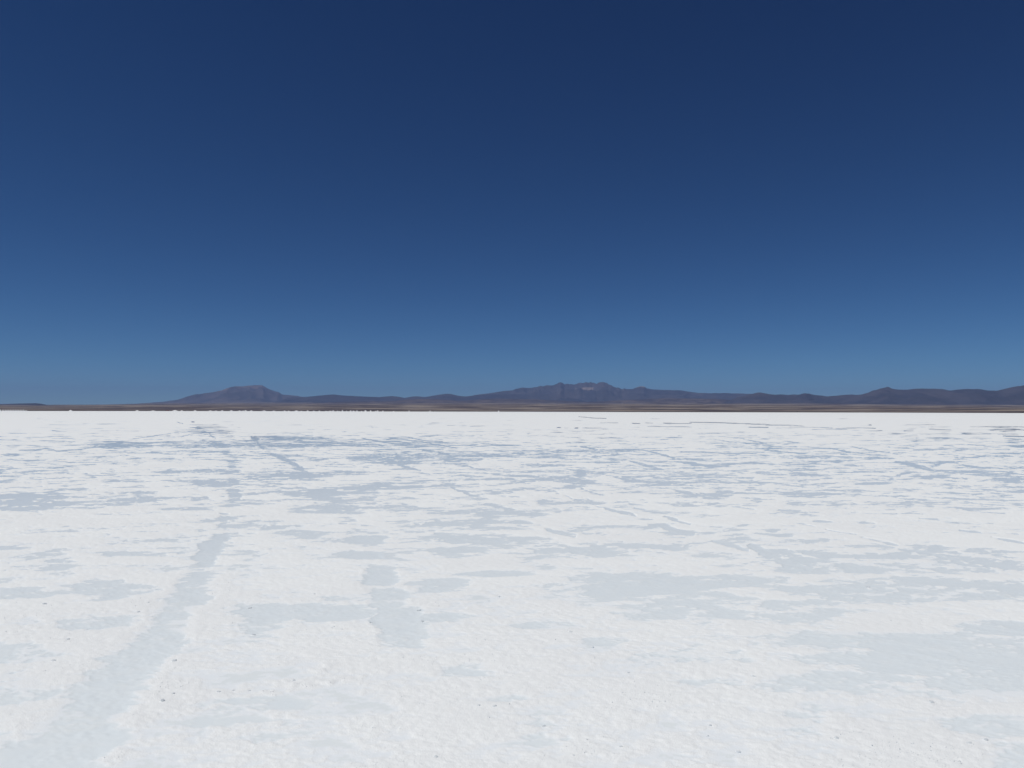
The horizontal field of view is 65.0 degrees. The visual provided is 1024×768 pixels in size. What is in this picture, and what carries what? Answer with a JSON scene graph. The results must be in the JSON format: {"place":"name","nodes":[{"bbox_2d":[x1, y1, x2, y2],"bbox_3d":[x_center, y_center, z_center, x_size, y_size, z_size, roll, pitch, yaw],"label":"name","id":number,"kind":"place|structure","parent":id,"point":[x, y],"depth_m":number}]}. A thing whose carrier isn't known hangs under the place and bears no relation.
{"place":"outdoors","nodes":[
{"label":"outdoors","id":0,"kind":"place"},
{"bbox_2d":[0,403,44,404],"bbox_3d":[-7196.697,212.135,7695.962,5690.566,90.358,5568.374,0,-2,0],"label":"hills","id":1,"kind":"structure","parent":0,"point":[24,404],"depth_m":8785.66},
{"bbox_2d":[139,385,299,403],"bbox_3d":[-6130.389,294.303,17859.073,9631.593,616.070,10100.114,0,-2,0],"label":"mountain","id":2,"kind":"structure","parent":0,"point":[251,394],"depth_m":17427.93},
{"bbox_2d":[273,394,549,402],"bbox_3d":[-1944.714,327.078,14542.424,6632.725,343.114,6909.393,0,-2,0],"label":"hills","id":3,"kind":"structure","parent":0,"point":[327,398],"depth_m":14643.40},
{"bbox_2d":[0,411,1023,767],"bbox_3d":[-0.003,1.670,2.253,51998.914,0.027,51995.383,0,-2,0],"label":"salt flat","id":4,"kind":"structure","parent":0,"point":[456,551],"depth_m":7.08},
{"bbox_2d":[0,402,1023,412],"bbox_3d":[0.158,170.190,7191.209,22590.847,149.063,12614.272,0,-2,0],"label":"terrain","id":5,"kind":"structure","parent":0,"point":[628,407],"depth_m":3894.45},
{"bbox_2d":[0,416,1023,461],"bbox_3d":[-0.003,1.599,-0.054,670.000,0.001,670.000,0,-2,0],"label":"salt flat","id":6,"kind":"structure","parent":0,"point":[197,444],"depth_m":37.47},
{"bbox_2d":[322,398,728,403],"bbox_3d":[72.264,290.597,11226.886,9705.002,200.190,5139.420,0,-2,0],"label":"hills","id":7,"kind":"structure","parent":0,"point":[669,400],"depth_m":11270.65},
{"bbox_2d":[473,382,748,401],"bbox_3d":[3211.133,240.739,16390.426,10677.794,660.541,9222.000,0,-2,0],"label":"mountain","id":8,"kind":"structure","parent":0,"point":[590,392],"depth_m":16273.55},
{"bbox_2d":[724,385,1023,404],"bbox_3d":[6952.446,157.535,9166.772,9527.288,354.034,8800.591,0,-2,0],"label":"hills","id":9,"kind":"structure","parent":0,"point":[1006,396],"depth_m":9498.60}
]}

